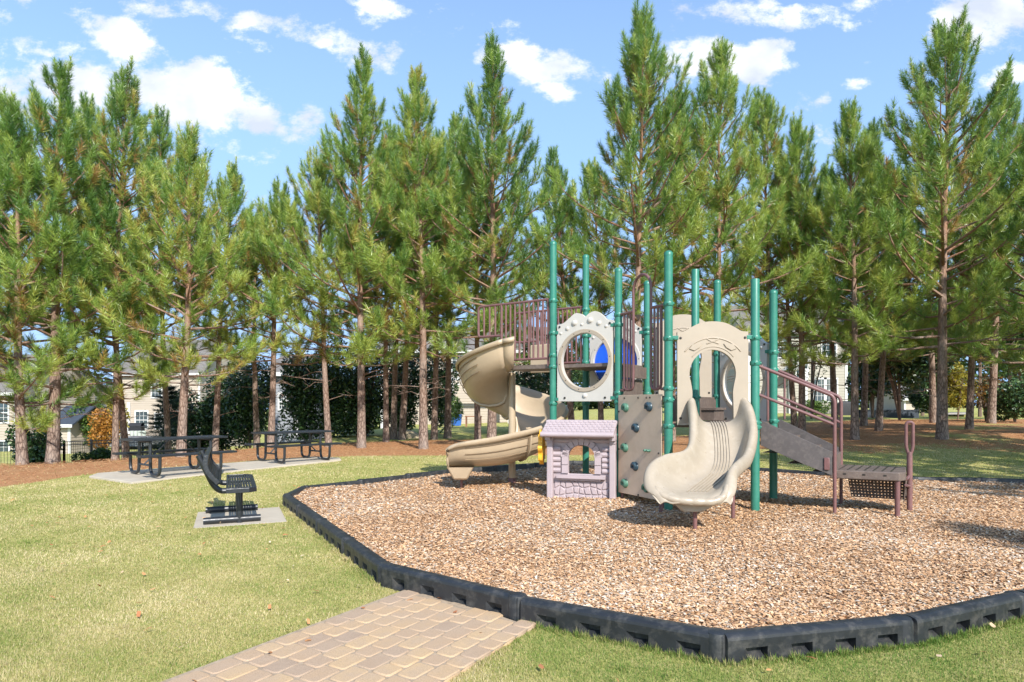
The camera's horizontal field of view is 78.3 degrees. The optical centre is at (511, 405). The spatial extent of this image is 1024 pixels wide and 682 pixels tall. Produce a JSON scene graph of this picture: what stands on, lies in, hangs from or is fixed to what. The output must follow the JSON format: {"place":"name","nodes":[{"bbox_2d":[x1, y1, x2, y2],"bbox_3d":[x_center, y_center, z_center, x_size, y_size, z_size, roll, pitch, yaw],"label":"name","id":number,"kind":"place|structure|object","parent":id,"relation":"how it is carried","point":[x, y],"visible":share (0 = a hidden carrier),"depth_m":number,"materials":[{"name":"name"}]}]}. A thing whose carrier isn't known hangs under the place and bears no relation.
{"place":"outdoors","nodes":[
{"label":"outdoors","id":0,"kind":"place"},
{"bbox_2d":[161,590,535,681],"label":"path","id":1,"kind":"structure","parent":0,"point":[259,658],"depth_m":3.95,"materials":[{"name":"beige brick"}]},
{"bbox_2d":[0,406,1023,681],"bbox_3d":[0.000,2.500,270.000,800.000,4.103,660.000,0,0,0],"label":"lawn","id":2,"kind":"structure","parent":0,"point":[924,436],"depth_m":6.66,"materials":[{"name":"plant"}]},
{"bbox_2d":[4,412,64,464],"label":"evergreen shrub","id":3,"kind":"object","parent":2,"relation":"on","point":[36,452],"visible":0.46,"depth_m":22.15,"materials":[{"name":"green plant"}]},
{"bbox_2d":[0,158,79,430],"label":"pine tree","id":4,"kind":"object","parent":2,"relation":"on","point":[3,341],"visible":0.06,"depth_m":19.61,"materials":[{"name":"green plant"}]},
{"bbox_2d":[0,355,100,451],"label":"house","id":5,"kind":"structure","parent":2,"relation":"on","point":[4,426],"depth_m":48.77,"materials":[{"name":"beige"}]},
{"bbox_2d":[0,403,9,423],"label":"window","id":6,"kind":"structure","parent":5,"relation":"in","point":[3,406],"depth_m":47.96,"materials":[{"name":"white glass"}]},
{"bbox_2d":[0,439,111,463],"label":"metal fence","id":7,"kind":"object","parent":2,"relation":"on","point":[91,443],"visible":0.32,"depth_m":27.81,"materials":[{"name":"black metal"}]},
{"bbox_2d":[0,85,118,464],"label":"pine tree","id":8,"kind":"object","parent":2,"relation":"on","point":[12,176],"visible":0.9,"depth_m":16.73,"materials":[{"name":"green plant"}]},
{"bbox_2d":[0,53,137,463],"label":"pine tree","id":9,"kind":"object","parent":2,"relation":"on","point":[62,132],"visible":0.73,"depth_m":17.83,"materials":[{"name":"green plant"}]},
{"bbox_2d":[60,406,110,453],"bbox_3d":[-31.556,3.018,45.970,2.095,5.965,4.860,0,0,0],"label":"house","id":10,"kind":"structure","parent":2,"relation":"on","point":[70,430],"depth_m":44.48,"materials":[{"name":"beige"}]},
{"bbox_2d":[66,396,107,447],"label":"young tree","id":11,"kind":"object","parent":2,"relation":"on","point":[86,427],"visible":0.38,"depth_m":45.28,"materials":[{"name":"green plant"}]},
{"bbox_2d":[70,447,110,461],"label":"clipped shrub","id":12,"kind":"object","parent":2,"relation":"on","point":[101,453],"visible":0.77,"depth_m":24.17,"materials":[{"name":"green plant"}]},
{"bbox_2d":[19,53,185,460],"bbox_3d":[-12.477,-4.571,19.494,4.749,12.825,5.337,0,0,-38],"label":"pine tree","id":13,"kind":"object","parent":2,"relation":"on","point":[122,98],"visible":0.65,"depth_m":19.14,"materials":[{"name":"green plant"}]},
{"bbox_2d":[87,408,119,448],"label":"autumn tree","id":14,"kind":"object","parent":2,"relation":"on","point":[102,427],"visible":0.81,"depth_m":43.48,"materials":[{"name":"orange plant"}]},
{"bbox_2d":[21,90,194,459],"bbox_3d":[-13.615,-4.305,20.767,4.786,12.623,5.110,0,0,38],"label":"pine tree","id":15,"kind":"object","parent":2,"relation":"on","point":[88,112],"visible":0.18,"depth_m":20.87,"materials":[{"name":"green plant"}]},
{"bbox_2d":[134,385,196,458],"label":"spruce tree","id":16,"kind":"object","parent":2,"relation":"on","point":[172,390],"visible":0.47,"depth_m":25.86,"materials":[{"name":"green plant"}]},
{"bbox_2d":[108,340,245,447],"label":"house","id":17,"kind":"structure","parent":2,"relation":"on","point":[135,408],"depth_m":56.99,"materials":[{"name":"beige"}]},
{"bbox_2d":[135,410,148,426],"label":"window","id":18,"kind":"structure","parent":17,"relation":"in","point":[142,417],"depth_m":56.95,"materials":[{"name":"white glass"}]},
{"bbox_2d":[122,100,233,453],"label":"pine tree","id":19,"kind":"object","parent":2,"relation":"on","point":[163,146],"visible":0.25,"depth_m":23.90,"materials":[{"name":"green plant"}]},
{"bbox_2d":[70,118,287,456],"bbox_3d":[-10.017,-3.536,19.501,6.137,10.448,4.643,0,0,-22],"label":"pine tree","id":20,"kind":"object","parent":2,"relation":"on","point":[189,168],"visible":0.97,"depth_m":18.71,"materials":[{"name":"green plant"}]},
{"bbox_2d":[155,386,230,453],"bbox_3d":[-15.278,0.894,30.131,3.119,3.681,2.853,0,0,-40],"label":"evergreen shrub","id":21,"kind":"object","parent":2,"relation":"on","point":[194,422],"visible":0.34,"depth_m":29.72,"materials":[{"name":"green plant"}]},
{"bbox_2d":[89,457,340,483],"bbox_3d":[-6.720,1.560,15.131,2.025,0.245,5.752,0,0,31],"label":"concrete pad","id":22,"kind":"object","parent":2,"relation":"on","point":[141,476],"visible":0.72,"depth_m":14.04,"materials":[{"name":"grey concrete"}]},
{"bbox_2d":[112,435,236,476],"bbox_3d":[-7.220,1.065,13.500,1.524,0.762,1.939,0,0,38],"label":"picnic table","id":23,"kind":"object","parent":22,"relation":"on","point":[150,451],"visible":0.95,"depth_m":13.26,"materials":[{"name":"grey metal"}]},
{"bbox_2d":[244,430,341,462],"bbox_3d":[-5.700,1.058,16.400,1.524,0.762,1.939,0,0,43],"label":"picnic table","id":24,"kind":"object","parent":22,"relation":"on","point":[309,443],"visible":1,"depth_m":16.29,"materials":[{"name":"grey metal"}]},
{"bbox_2d":[147,155,284,450],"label":"pine tree","id":25,"kind":"object","parent":2,"relation":"on","point":[236,200],"visible":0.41,"depth_m":22.36,"materials":[{"name":"green plant"}]},
{"bbox_2d":[197,361,247,450],"bbox_3d":[-14.056,0.162,30.815,2.883,4.940,2.791,0,0,0],"label":"evergreen shrub","id":26,"kind":"object","parent":2,"relation":"on","point":[208,401],"visible":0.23,"depth_m":30.41,"materials":[{"name":"green plant"}]},
{"bbox_2d":[193,507,285,527],"bbox_3d":[-3.771,1.600,8.729,1.120,0.110,1.320,0,0,-24],"label":"concrete pad","id":27,"kind":"object","parent":2,"relation":"on","point":[272,515],"visible":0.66,"depth_m":8.73,"materials":[{"name":"grey concrete"}]},
{"bbox_2d":[196,447,260,523],"bbox_3d":[-3.907,1.079,8.668,0.779,0.932,1.780,0,0,-24],"label":"bench","id":28,"kind":"object","parent":27,"relation":"on","point":[211,469],"visible":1,"depth_m":8.26,"materials":[{"name":"grey metal"}]},
{"bbox_2d":[195,205,289,447],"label":"pine tree","id":29,"kind":"object","parent":2,"relation":"on","point":[256,437],"visible":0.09,"depth_m":25.90,"materials":[{"name":"green plant"}]},
{"bbox_2d":[220,357,270,448],"bbox_3d":[-12.556,-0.124,29.890,2.297,4.751,2.800,0,0,0],"label":"evergreen shrub","id":30,"kind":"object","parent":2,"relation":"on","point":[242,406],"visible":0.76,"depth_m":29.37,"materials":[{"name":"green plant"}]},
{"bbox_2d":[193,173,341,445],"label":"pine tree","id":31,"kind":"object","parent":2,"relation":"on","point":[276,208],"visible":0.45,"depth_m":22.64,"materials":[{"name":"green plant"}]},
{"bbox_2d":[282,494,306,516],"bbox_3d":[-3.179,1.525,9.161,0.171,0.304,1.338,0,0,-29],"label":"border timber","id":32,"kind":"object","parent":2,"relation":"on","point":[291,502],"visible":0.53,"depth_m":9.13,"materials":[{"name":"black plastic"}]},
{"bbox_2d":[263,354,330,441],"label":"house","id":33,"kind":"structure","parent":2,"relation":"on","point":[278,400],"depth_m":35.98,"materials":[{"name":"grey"}]},
{"bbox_2d":[276,349,324,441],"bbox_3d":[-9.987,-0.496,29.905,2.222,4.571,2.618,0,0,0],"label":"evergreen shrub","id":34,"kind":"object","parent":2,"relation":"on","point":[299,398],"visible":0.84,"depth_m":29.46,"materials":[{"name":"green plant"}]},
{"bbox_2d":[200,145,402,446],"bbox_3d":[-6.903,-3.858,22.221,4.976,10.946,6.537,0,0,24],"label":"pine tree","id":35,"kind":"object","parent":2,"relation":"on","point":[318,174],"visible":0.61,"depth_m":21.96,"materials":[{"name":"green plant"}]},
{"bbox_2d":[298,505,326,532],"bbox_3d":[-2.571,1.525,8.076,0.171,0.304,1.338,0,0,-29],"label":"border timber","id":36,"kind":"object","parent":2,"relation":"on","point":[309,516],"visible":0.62,"depth_m":8.05,"materials":[{"name":"black plastic"}]},
{"bbox_2d":[304,480,358,488],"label":"border timber","id":37,"kind":"object","parent":2,"relation":"on","point":[346,483],"visible":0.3,"depth_m":11.14,"materials":[{"name":"black plastic"}]},
{"bbox_2d":[318,519,354,553],"bbox_3d":[-1.964,1.525,6.991,0.171,0.304,1.338,0,0,-29],"label":"border timber","id":38,"kind":"object","parent":2,"relation":"on","point":[333,534],"visible":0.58,"depth_m":6.96,"materials":[{"name":"black plastic"}]},
{"bbox_2d":[305,318,369,437],"bbox_3d":[-8.250,-1.319,29.895,2.977,5.923,2.481,0,0,30],"label":"evergreen shrub","id":39,"kind":"object","parent":2,"relation":"on","point":[337,380],"visible":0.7,"depth_m":29.45,"materials":[{"name":"green plant"}]},
{"bbox_2d":[258,42,423,447],"bbox_3d":[-5.188,-5.617,21.558,5.994,14.462,5.467,0,0,-40],"label":"pine tree","id":40,"kind":"object","parent":2,"relation":"on","point":[347,161],"visible":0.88,"depth_m":21.43,"materials":[{"name":"green plant"}]},
{"bbox_2d":[335,334,392,435],"bbox_3d":[-7.139,-1.064,30.837,3.278,5.326,2.985,0,0,0],"label":"evergreen shrub","id":41,"kind":"object","parent":2,"relation":"on","point":[372,389],"visible":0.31,"depth_m":30.67,"materials":[{"name":"green plant"}]},
{"bbox_2d":[344,538,390,587],"bbox_3d":[-1.357,1.525,5.906,0.171,0.304,1.338,0,0,-29],"label":"border timber","id":42,"kind":"object","parent":2,"relation":"on","point":[363,557],"visible":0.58,"depth_m":5.88,"materials":[{"name":"black plastic"}]},
{"bbox_2d":[315,118,438,441],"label":"pine tree","id":43,"kind":"object","parent":2,"relation":"on","point":[386,438],"visible":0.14,"depth_m":25.38,"materials":[{"name":"green plant"}]},
{"bbox_2d":[358,475,406,484],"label":"border timber","id":44,"kind":"object","parent":2,"relation":"on","point":[377,479],"visible":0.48,"depth_m":11.86,"materials":[{"name":"black plastic"}]},
{"bbox_2d":[346,131,442,438],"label":"pine tree","id":45,"kind":"object","parent":2,"relation":"on","point":[393,425],"visible":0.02,"depth_m":27.40,"materials":[{"name":"green plant"}]},
{"bbox_2d":[379,341,429,435],"bbox_3d":[-5.518,-0.893,30.983,2.806,4.970,2.708,0,0,40],"label":"evergreen shrub","id":46,"kind":"object","parent":2,"relation":"on","point":[412,397],"visible":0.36,"depth_m":30.62,"materials":[{"name":"green plant"}]},
{"bbox_2d":[366,162,443,439],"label":"pine tree","id":47,"kind":"object","parent":2,"relation":"on","point":[402,422],"visible":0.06,"depth_m":26.87,"materials":[{"name":"green plant"}]},
{"bbox_2d":[342,63,502,448],"bbox_3d":[-3.208,-5.098,21.643,5.247,13.427,5.398,0,0,-26],"label":"pine tree","id":48,"kind":"object","parent":2,"relation":"on","point":[419,147],"visible":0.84,"depth_m":20.93,"materials":[{"name":"green plant"}]},
{"bbox_2d":[405,470,448,478],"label":"border timber","id":49,"kind":"object","parent":2,"relation":"on","point":[421,474],"visible":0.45,"depth_m":12.66,"materials":[{"name":"black plastic"}]},
{"bbox_2d":[410,345,459,432],"bbox_3d":[-4.069,-0.867,32.968,2.193,4.913,2.717,0,0,41],"label":"evergreen shrub","id":50,"kind":"object","parent":2,"relation":"on","point":[441,392],"visible":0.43,"depth_m":32.79,"materials":[{"name":"green plant"}]},
{"bbox_2d":[388,125,498,439],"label":"pine tree","id":51,"kind":"object","parent":2,"relation":"on","point":[434,417],"visible":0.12,"depth_m":26.88,"materials":[{"name":"green plant"}]},
{"bbox_2d":[442,397,463,427],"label":"garden shrub","id":52,"kind":"object","parent":2,"relation":"on","point":[458,412],"visible":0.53,"depth_m":39.79,"materials":[{"name":"green plant"}]},
{"bbox_2d":[381,563,526,621],"bbox_3d":[-0.462,1.513,4.931,1.591,0.304,0.171,0,0,38],"label":"border timber","id":53,"kind":"object","parent":2,"relation":"on","point":[504,602],"visible":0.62,"depth_m":4.88,"materials":[{"name":"black plastic"}]},
{"bbox_2d":[376,327,546,427],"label":"house","id":54,"kind":"structure","parent":2,"relation":"on","point":[467,402],"depth_m":48.98,"materials":[{"name":"beige"}]},
{"bbox_2d":[424,103,510,437],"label":"pine tree","id":55,"kind":"object","parent":2,"relation":"on","point":[455,120],"visible":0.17,"depth_m":27.85,"materials":[{"name":"green plant"}]},
{"bbox_2d":[417,144,533,439],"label":"pine tree","id":56,"kind":"object","parent":2,"relation":"on","point":[477,418],"visible":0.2,"depth_m":23.31,"materials":[{"name":"green plant"}]},
{"bbox_2d":[407,28,577,437],"bbox_3d":[-0.505,-5.635,20.953,5.117,14.491,6.076,0,0,-34],"label":"pine tree","id":57,"kind":"object","parent":2,"relation":"on","point":[471,152],"visible":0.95,"depth_m":20.80,"materials":[{"name":"green plant"}]},
{"bbox_2d":[11,485,995,681],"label":"fallen leaves","id":58,"kind":"object","parent":2,"relation":"on","point":[138,614],"visible":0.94,"depth_m":4.75,"materials":[{"name":"brown plant"}]},
{"bbox_2d":[0,419,1023,484],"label":"pine straw","id":59,"kind":"object","parent":2,"relation":"on","point":[83,461],"visible":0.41,"depth_m":19.47,"materials":[{"name":"brown plant"}]},
{"bbox_2d":[493,463,534,471],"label":"border timber","id":60,"kind":"object","parent":2,"relation":"on","point":[498,468],"visible":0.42,"depth_m":14.03,"materials":[{"name":"black plastic"}]},
{"bbox_2d":[511,344,549,394],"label":"evergreen shrub","id":61,"kind":"object","parent":2,"relation":"on","point":[522,378],"visible":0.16,"depth_m":32.64,"materials":[{"name":"green plant"}]},
{"bbox_2d":[529,346,581,404],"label":"evergreen shrub","id":62,"kind":"object","parent":2,"relation":"on","point":[547,375],"visible":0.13,"depth_m":34.40,"materials":[{"name":"green plant"}]},
{"bbox_2d":[92,339,1023,432],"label":"distant wood","id":63,"kind":"object","parent":2,"relation":"on","point":[592,405],"visible":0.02,"depth_m":103.76,"materials":[{"name":"green plant"}]},
{"bbox_2d":[499,144,625,419],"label":"pine tree","id":64,"kind":"object","parent":2,"relation":"on","point":[559,205],"visible":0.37,"depth_m":26.55,"materials":[{"name":"green plant"}]},
{"bbox_2d":[537,156,643,419],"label":"pine tree","id":65,"kind":"object","parent":2,"relation":"on","point":[594,200],"visible":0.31,"depth_m":26.99,"materials":[{"name":"green plant"}]},
{"bbox_2d":[520,596,740,665],"bbox_3d":[0.741,1.525,4.128,1.513,0.304,0.171,0,0,30],"label":"border timber","id":66,"kind":"object","parent":2,"relation":"on","point":[669,635],"visible":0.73,"depth_m":4.08,"materials":[{"name":"black plastic"}]},
{"bbox_2d":[526,0,759,364],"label":"pine tree","id":67,"kind":"object","parent":2,"relation":"on","point":[641,87],"visible":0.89,"depth_m":18.77,"materials":[{"name":"green plant"}]},
{"bbox_2d":[294,464,1023,629],"bbox_3d":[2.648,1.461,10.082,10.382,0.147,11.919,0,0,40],"label":"wood chips","id":68,"kind":"object","parent":2,"relation":"on","point":[649,588],"visible":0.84,"depth_m":6.53,"materials":[{"name":"brown wood"}]},
{"bbox_2d":[446,241,914,529],"bbox_3d":[1.784,-0.521,10.123,7.404,4.643,4.085,0,0,44],"label":"play structure","id":69,"kind":"object","parent":68,"relation":"on","point":[711,463],"visible":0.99,"depth_m":9.95,"materials":[{"name":"green paint"}]},
{"bbox_2d":[599,83,745,440],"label":"pine tree","id":70,"kind":"object","parent":2,"relation":"on","point":[617,235],"visible":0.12,"depth_m":23.71,"materials":[{"name":"green plant"}]},
{"bbox_2d":[618,36,821,393],"bbox_3d":[6.279,-5.326,20.614,6.046,13.607,5.981,0,0,-20],"label":"pine tree","id":71,"kind":"object","parent":2,"relation":"on","point":[720,62],"visible":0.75,"depth_m":19.81,"materials":[{"name":"green plant"}]},
{"bbox_2d":[686,83,859,386],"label":"pine tree","id":72,"kind":"object","parent":2,"relation":"on","point":[765,124],"visible":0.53,"depth_m":22.19,"materials":[{"name":"green plant"}]},
{"bbox_2d":[712,306,847,413],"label":"house","id":73,"kind":"structure","parent":2,"relation":"on","point":[841,377],"depth_m":45.98,"materials":[{"name":"beige"}]},
{"bbox_2d":[813,378,826,402],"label":"window","id":74,"kind":"structure","parent":73,"relation":"in","point":[819,396],"depth_m":45.95,"materials":[{"name":"white glass"}]},
{"bbox_2d":[721,168,838,427],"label":"pine tree","id":75,"kind":"object","parent":2,"relation":"on","point":[793,414],"visible":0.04,"depth_m":25.43,"materials":[{"name":"green plant"}]},
{"bbox_2d":[747,467,825,475],"bbox_3d":[5.831,1.525,13.571,1.757,0.304,0.171,0,0,44],"label":"border timber","id":76,"kind":"object","parent":2,"relation":"on","point":[794,471],"visible":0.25,"depth_m":13.32,"materials":[{"name":"black plastic"}]},
{"bbox_2d":[784,323,829,418],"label":"twiggy tree","id":77,"kind":"object","parent":2,"relation":"on","point":[813,378],"visible":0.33,"depth_m":33.89,"materials":[{"name":"green plant"}]},
{"bbox_2d":[733,110,894,430],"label":"pine tree","id":78,"kind":"object","parent":2,"relation":"on","point":[806,164],"visible":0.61,"depth_m":21.85,"materials":[{"name":"green plant"}]},
{"bbox_2d":[797,399,830,415],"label":"garden shrub","id":79,"kind":"object","parent":2,"relation":"on","point":[818,405],"visible":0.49,"depth_m":37.50,"materials":[{"name":"green plant"}]},
{"bbox_2d":[724,614,913,663],"bbox_3d":[1.990,1.525,3.967,1.460,0.304,0.171,0,0,-13],"label":"border timber","id":80,"kind":"object","parent":2,"relation":"on","point":[785,640],"visible":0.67,"depth_m":3.91,"materials":[{"name":"black plastic"}]},
{"bbox_2d":[778,156,876,427],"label":"pine tree","id":81,"kind":"object","parent":2,"relation":"on","point":[824,176],"visible":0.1,"depth_m":26.38,"materials":[{"name":"green plant"}]},
{"bbox_2d":[790,94,943,439],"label":"pine tree","id":82,"kind":"object","parent":2,"relation":"on","point":[851,161],"visible":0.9,"depth_m":20.15,"materials":[{"name":"green plant"}]},
{"bbox_2d":[844,366,896,417],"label":"magnolia tree","id":83,"kind":"object","parent":2,"relation":"on","point":[873,384],"visible":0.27,"depth_m":32.87,"materials":[{"name":"green plant"}]},
{"bbox_2d":[803,116,938,425],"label":"pine tree","id":84,"kind":"object","parent":2,"relation":"on","point":[873,127],"visible":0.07,"depth_m":26.38,"materials":[{"name":"green plant"}]},
{"bbox_2d":[814,153,938,430],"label":"pine tree","id":85,"kind":"object","parent":2,"relation":"on","point":[906,357],"visible":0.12,"depth_m":23.40,"materials":[{"name":"green plant"}]},
{"bbox_2d":[859,410,918,417],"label":"garden wall","id":86,"kind":"structure","parent":2,"relation":"on","point":[904,413],"depth_m":34.00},
{"bbox_2d":[869,386,914,409],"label":"house","id":87,"kind":"structure","parent":2,"relation":"on","point":[890,404],"depth_m":64.00,"materials":[{"name":"beige"}]},
{"bbox_2d":[858,307,954,419],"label":"magnolia tree","id":88,"kind":"object","parent":2,"relation":"on","point":[909,378],"visible":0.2,"depth_m":29.58,"materials":[{"name":"green plant"}]},
{"bbox_2d":[816,2,1023,439],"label":"pine tree","id":89,"kind":"object","parent":2,"relation":"on","point":[946,45],"visible":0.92,"depth_m":18.88,"materials":[{"name":"green plant"}]},
{"bbox_2d":[874,128,987,422],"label":"pine tree","id":90,"kind":"object","parent":2,"relation":"on","point":[932,399],"visible":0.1,"depth_m":26.39,"materials":[{"name":"green plant"}]},
{"bbox_2d":[907,374,954,414],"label":"evergreen shrub","id":91,"kind":"object","parent":2,"relation":"on","point":[920,402],"visible":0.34,"depth_m":34.07,"materials":[{"name":"green plant"}]},
{"bbox_2d":[913,476,979,481],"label":"border timber","id":92,"kind":"object","parent":2,"relation":"on","point":[976,479],"visible":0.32,"depth_m":12.00,"materials":[{"name":"black plastic"}]},
{"bbox_2d":[877,128,1023,428],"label":"pine tree","id":93,"kind":"object","parent":2,"relation":"on","point":[969,420],"visible":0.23,"depth_m":21.88,"materials":[{"name":"green plant"}]},
{"bbox_2d":[903,590,1023,643],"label":"border timber","id":94,"kind":"object","parent":2,"relation":"on","point":[953,618],"visible":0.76,"depth_m":4.31,"materials":[{"name":"black plastic"}]},
{"bbox_2d":[947,362,980,419],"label":"yellow shrub","id":95,"kind":"object","parent":2,"relation":"on","point":[958,397],"visible":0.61,"depth_m":30.74,"materials":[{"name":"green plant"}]},
{"bbox_2d":[918,121,1023,378],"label":"pine tree","id":96,"kind":"object","parent":2,"relation":"on","point":[1018,362],"visible":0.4,"depth_m":19.78,"materials":[{"name":"green plant"}]},
{"bbox_2d":[933,289,1014,416],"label":"broadleaf tree","id":97,"kind":"object","parent":2,"relation":"on","point":[979,380],"visible":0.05,"depth_m":35.93,"materials":[{"name":"green plant"}]},
{"bbox_2d":[933,72,1023,422],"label":"pine tree","id":98,"kind":"object","parent":2,"relation":"on","point":[1005,122],"visible":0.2,"depth_m":25.83,"materials":[{"name":"green plant"}]},
{"bbox_2d":[964,373,1002,420],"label":"russet shrub","id":99,"kind":"object","parent":2,"relation":"on","point":[982,397],"visible":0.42,"depth_m":28.33,"materials":[{"name":"orange plant"}]},
{"bbox_2d":[978,477,1023,482],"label":"border timber","id":100,"kind":"object","parent":2,"relation":"on","point":[1005,480],"visible":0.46,"depth_m":11.82,"materials":[{"name":"black plastic"}]},
{"bbox_2d":[982,269,1023,387],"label":"broadleaf tree","id":101,"kind":"object","parent":2,"relation":"on","point":[1009,372],"visible":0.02,"depth_m":41.91,"materials":[{"name":"green plant"}]},
{"bbox_2d":[983,376,1023,421],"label":"evergreen shrub","id":102,"kind":"object","parent":2,"relation":"on","point":[1010,403],"visible":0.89,"depth_m":26.78,"materials":[{"name":"green plant"}]},
{"bbox_2d":[990,301,1023,385],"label":"broadleaf tree","id":103,"kind":"object","parent":2,"relation":"on","point":[1021,342],"visible":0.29,"depth_m":30.87,"materials":[{"name":"green plant"}]},
{"bbox_2d":[0,0,1023,409],"label":"sky","id":104,"kind":"structure","parent":0,"point":[259,77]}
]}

